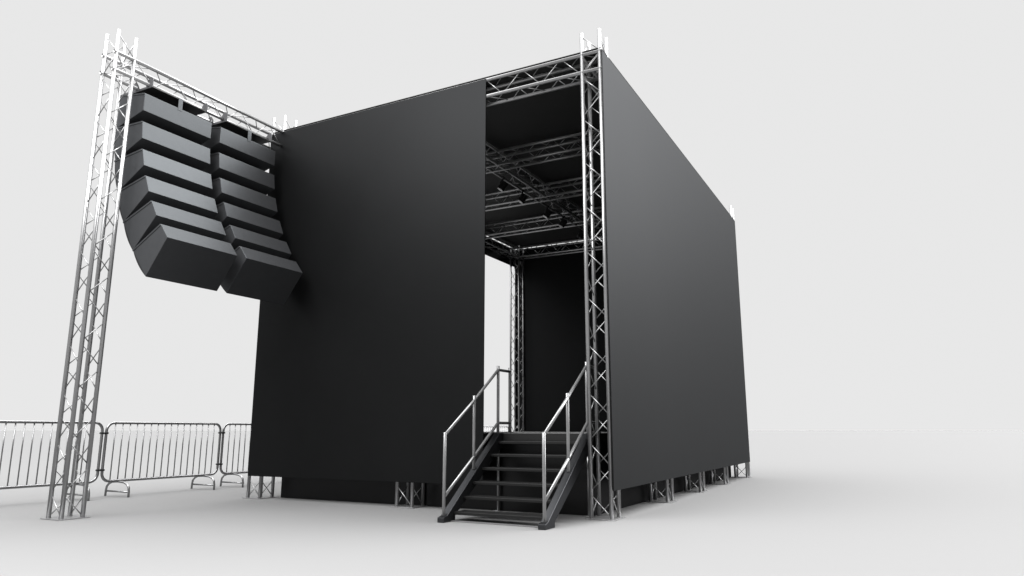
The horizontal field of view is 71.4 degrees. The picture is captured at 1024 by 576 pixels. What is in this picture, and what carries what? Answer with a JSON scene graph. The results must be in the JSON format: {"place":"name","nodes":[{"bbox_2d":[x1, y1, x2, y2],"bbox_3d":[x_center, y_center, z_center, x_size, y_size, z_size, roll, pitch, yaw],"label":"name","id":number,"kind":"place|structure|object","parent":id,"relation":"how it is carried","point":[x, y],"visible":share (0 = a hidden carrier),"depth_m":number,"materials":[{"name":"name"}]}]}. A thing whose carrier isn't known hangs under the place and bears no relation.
{"place":"outdoors","nodes":[
{"label":"outdoors","id":0,"kind":"place"},
{"bbox_2d":[0,431,1023,575],"bbox_3d":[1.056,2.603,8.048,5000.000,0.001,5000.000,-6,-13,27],"label":"ground","id":1,"kind":"structure","parent":0,"point":[874,503],"depth_m":7.62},
{"bbox_2d":[0,420,108,500],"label":"crowd barrier","id":2,"kind":"object","parent":1,"relation":"on","point":[98,469],"visible":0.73,"depth_m":9.84,"materials":[{"name":"metal"}]},
{"bbox_2d":[40,29,138,520],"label":"truss tower","id":3,"kind":"structure","parent":1,"relation":"on","point":[77,385],"depth_m":8.56,"materials":[{"name":"metal"}]},
{"bbox_2d":[99,49,281,148],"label":"truss beam","id":4,"kind":"structure","parent":3,"relation":"attached to","point":[160,82],"depth_m":10.00,"materials":[{"name":"metal"}]},
{"bbox_2d":[122,77,207,115],"bbox_3d":[-4.798,-2.521,9.848,0.675,0.305,0.858,-6,-13,27],"label":"flying frame","id":5,"kind":"object","parent":4,"relation":"attached to","point":[180,104],"visible":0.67,"depth_m":9.66,"materials":[{"name":"black metal"}]},
{"bbox_2d":[117,93,211,144],"bbox_3d":[-4.757,-2.265,9.774,0.572,0.471,1.055,-6,-13,27],"label":"line array speaker","id":6,"kind":"object","parent":5,"relation":"hanging from","point":[155,112],"visible":0.61,"depth_m":9.50},
{"bbox_2d":[114,121,209,170],"bbox_3d":[-4.729,-1.849,9.676,0.572,0.471,1.055,-14,-16,25],"label":"line array speaker","id":7,"kind":"object","parent":6,"relation":"hanging from","point":[156,140],"visible":0.69,"depth_m":9.39},
{"bbox_2d":[114,149,212,195],"bbox_3d":[-4.650,-1.443,9.552,0.572,0.471,1.055,-22,-20,23],"label":"line array speaker","id":8,"kind":"object","parent":7,"relation":"hanging from","point":[140,163],"visible":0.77,"depth_m":9.25},
{"bbox_2d":[120,176,217,220],"bbox_3d":[-4.518,-1.059,9.404,0.572,0.471,1.055,-29,-22,20],"label":"line array speaker","id":9,"kind":"object","parent":8,"relation":"hanging from","point":[138,194],"visible":0.59,"depth_m":9.06},
{"bbox_2d":[123,201,225,249],"bbox_3d":[-4.338,-0.705,9.237,0.572,0.471,1.055,-37,-25,17],"label":"line array speaker","id":10,"kind":"object","parent":9,"relation":"hanging from","point":[144,221],"visible":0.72,"depth_m":8.88},
{"bbox_2d":[132,224,236,290],"bbox_3d":[-4.112,-0.388,9.051,0.572,0.471,1.055,-44,-27,14],"label":"line array speaker","id":11,"kind":"object","parent":10,"relation":"hanging from","point":[168,253],"visible":1,"depth_m":8.84},
{"bbox_2d":[209,112,271,144],"bbox_3d":[-4.240,-2.315,10.881,0.675,0.305,0.858,-6,-13,27],"label":"flying frame","id":12,"kind":"object","parent":4,"relation":"attached to","point":[249,135],"visible":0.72,"depth_m":10.70,"materials":[{"name":"black metal"}]},
{"bbox_2d":[201,127,274,170],"bbox_3d":[-4.199,-2.058,10.808,0.572,0.471,1.055,-6,-13,27],"label":"line array speaker","id":13,"kind":"object","parent":12,"relation":"hanging from","point":[236,147],"visible":0.58,"depth_m":10.58},
{"bbox_2d":[202,152,274,194],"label":"line array speaker","id":14,"kind":"object","parent":13,"relation":"hanging from","point":[228,168],"visible":0.58,"depth_m":10.49},
{"bbox_2d":[206,178,277,217],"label":"line array speaker","id":15,"kind":"object","parent":14,"relation":"hanging from","point":[229,192],"visible":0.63,"depth_m":10.37},
{"bbox_2d":[213,202,282,238],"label":"line array speaker","id":16,"kind":"object","parent":15,"relation":"hanging from","point":[232,215],"visible":0.42,"depth_m":10.23},
{"bbox_2d":[223,225,290,258],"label":"line array speaker","id":17,"kind":"object","parent":16,"relation":"hanging from","point":[235,237],"visible":0.39,"depth_m":10.07},
{"bbox_2d":[221,246,301,304],"bbox_3d":[-3.553,-0.182,10.085,0.572,0.471,1.055,-44,-27,14],"label":"line array speaker","id":18,"kind":"object","parent":17,"relation":"hanging from","point":[255,274],"visible":0.81,"depth_m":9.91},
{"bbox_2d":[100,421,224,496],"bbox_3d":[-5.565,2.729,11.507,0.580,1.108,2.181,-6,-13,27],"label":"crowd barrier","id":19,"kind":"object","parent":1,"relation":"on","point":[117,480],"visible":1,"depth_m":11.39,"materials":[{"name":"metal"}]},
{"bbox_2d":[219,423,250,486],"bbox_3d":[-4.566,3.098,13.357,0.580,1.108,2.181,-6,-13,27],"label":"crowd barrier","id":20,"kind":"object","parent":1,"relation":"on","point":[237,473],"visible":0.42,"depth_m":12.62,"materials":[{"name":"metal"}]},
{"bbox_2d":[242,115,297,498],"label":"truss tower","id":21,"kind":"structure","parent":1,"relation":"on","point":[260,482],"depth_m":10.56,"materials":[{"name":"metal"}]},
{"bbox_2d":[391,95,425,508],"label":"truss tower","id":22,"kind":"structure","parent":1,"relation":"on","point":[410,491],"depth_m":9.27,"materials":[{"name":"metal"}]},
{"bbox_2d":[486,141,601,241],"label":"truss beam","id":23,"kind":"structure","parent":22,"relation":"attached to","point":[527,183],"depth_m":13.58,"materials":[{"name":"metal"}]},
{"bbox_2d":[497,177,507,191],"bbox_3d":[-0.166,-1.859,12.735,0.191,0.285,0.145,2,-11,-10],"label":"stage spotlight","id":24,"kind":"object","parent":23,"relation":"hanging from","point":[502,186],"visible":1,"depth_m":12.68,"materials":[{"name":"black metal"}]},
{"bbox_2d":[518,190,526,203],"bbox_3d":[0.199,-1.724,13.411,0.191,0.285,0.145,2,-11,-10],"label":"stage spotlight","id":25,"kind":"object","parent":23,"relation":"hanging from","point":[522,198],"visible":1,"depth_m":13.36,"materials":[{"name":"black metal"}]},
{"bbox_2d":[543,206,551,218],"bbox_3d":[0.714,-1.533,14.364,0.191,0.285,0.145,2,-11,-10],"label":"stage spotlight","id":26,"kind":"object","parent":23,"relation":"hanging from","point":[547,213],"visible":1,"depth_m":14.31,"materials":[{"name":"black metal"}]},
{"bbox_2d":[559,216,566,227],"bbox_3d":[1.074,-1.400,15.031,0.191,0.285,0.145,2,-11,-10],"label":"stage spotlight","id":27,"kind":"object","parent":23,"relation":"hanging from","point":[563,223],"visible":1,"depth_m":14.98,"materials":[{"name":"black metal"}]},
{"bbox_2d":[577,228,583,238],"bbox_3d":[1.537,-1.229,15.889,0.191,0.285,0.145,2,-11,-10],"label":"stage spotlight","id":28,"kind":"object","parent":23,"relation":"hanging from","point":[580,235],"visible":0.95,"depth_m":15.83,"materials":[{"name":"black plastic"}]},
{"bbox_2d":[484,426,507,431],"bbox_3d":[-0.568,4.575,20.758,0.580,1.108,2.181,-6,-13,27],"label":"crowd barrier","id":29,"kind":"object","parent":1,"relation":"on","point":[499,426],"visible":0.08,"depth_m":21.29,"materials":[{"name":"metal"}]},
{"bbox_2d":[281,432,730,515],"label":"stage platform","id":30,"kind":"structure","parent":1,"relation":"on","point":[576,502],"depth_m":8.95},
{"bbox_2d":[510,245,524,431],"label":"truss tower","id":31,"kind":"structure","parent":1,"relation":"on","point":[518,335],"depth_m":18.29,"materials":[{"name":"metal"}]},
{"bbox_2d":[485,231,522,259],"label":"truss beam","id":32,"kind":"structure","parent":31,"relation":"attached to","point":[503,245],"depth_m":18.01,"materials":[{"name":"metal"}]},
{"bbox_2d":[270,146,513,266],"bbox_3d":[-1.918,-1.513,15.224,0.014,0.462,8.510,-6,-13,27],"label":"truss","id":33,"kind":"object","parent":32,"relation":"attached to","point":[495,255],"visible":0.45,"depth_m":18.09,"materials":[{"name":"grey metal"}]},
{"bbox_2d":[511,236,602,259],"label":"truss beam","id":34,"kind":"structure","parent":31,"relation":"attached to","point":[547,245],"depth_m":18.20,"materials":[{"name":"metal"}]},
{"bbox_2d":[516,241,606,431],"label":"wall panel","id":35,"kind":"structure","parent":34,"relation":"attached to","point":[554,331],"depth_m":17.92,"materials":[{"name":"black fabric"}]},
{"bbox_2d":[437,362,601,529],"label":"metal stairs","id":36,"kind":"structure","parent":1,"relation":"on","point":[491,452],"depth_m":8.01,"materials":[{"name":"metal"}]},
{"bbox_2d":[580,28,625,520],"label":"truss tower","id":37,"kind":"structure","parent":1,"relation":"on","point":[611,516],"depth_m":8.51,"materials":[{"name":"metal"}]},
{"bbox_2d":[275,48,608,133],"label":"truss beam","id":38,"kind":"structure","parent":37,"relation":"attached to","point":[543,81],"depth_m":9.47,"materials":[{"name":"metal"}]},
{"bbox_2d":[248,79,485,485],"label":"wall panel","id":39,"kind":"structure","parent":38,"relation":"attached to","point":[369,364],"depth_m":9.95,"materials":[{"name":"black fabric"}]},
{"bbox_2d":[274,47,731,247],"bbox_3d":[0.599,-2.039,13.968,5.678,0.010,8.513,-6,-13,27],"label":"roof sheet","id":40,"kind":"object","parent":38,"relation":"on","point":[546,116],"visible":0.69,"depth_m":11.78,"materials":[{"name":"black fabric"}]},
{"bbox_2d":[646,479,677,502],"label":"truss tower","id":41,"kind":"structure","parent":1,"relation":"on","point":[667,490],"depth_m":9.94,"materials":[{"name":"metal"}]},
{"bbox_2d":[486,129,599,173],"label":"truss beam","id":42,"kind":"structure","parent":41,"relation":"attached to","point":[561,144],"depth_m":11.86,"materials":[{"name":"metal"}]},
{"bbox_2d":[584,58,598,95],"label":"truss beam","id":43,"kind":"structure","parent":41,"relation":"attached to","point":[586,63],"depth_m":9.23,"materials":[{"name":"metal"}]},
{"bbox_2d":[601,50,749,490],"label":"wall panel","id":44,"kind":"structure","parent":43,"relation":"hanging from","point":[677,389],"depth_m":10.48,"materials":[{"name":"black fabric"}]},
{"bbox_2d":[681,472,707,492],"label":"truss tower","id":45,"kind":"structure","parent":1,"relation":"on","point":[702,488],"depth_m":11.59,"materials":[{"name":"metal"}]},
{"bbox_2d":[485,173,600,211],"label":"truss beam","id":46,"kind":"structure","parent":45,"relation":"attached to","point":[575,194],"depth_m":13.91,"materials":[{"name":"metal"}]},
{"bbox_2d":[709,467,731,484],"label":"truss tower","id":47,"kind":"structure","parent":1,"relation":"on","point":[713,474],"depth_m":13.21,"materials":[{"name":"metal"}]},
{"bbox_2d":[485,206,601,238],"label":"truss beam","id":48,"kind":"structure","parent":47,"relation":"attached to","point":[526,220],"depth_m":16.05,"materials":[{"name":"metal"}]},
{"bbox_2d":[729,205,751,477],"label":"truss tower","id":49,"kind":"structure","parent":1,"relation":"on","point":[747,464],"depth_m":15.22,"materials":[{"name":"metal"}]},
{"bbox_2d":[0,0,1023,430],"label":"sky","id":50,"kind":"structure","parent":0,"point":[867,156],"materials":[{"name":"white"}]}
]}

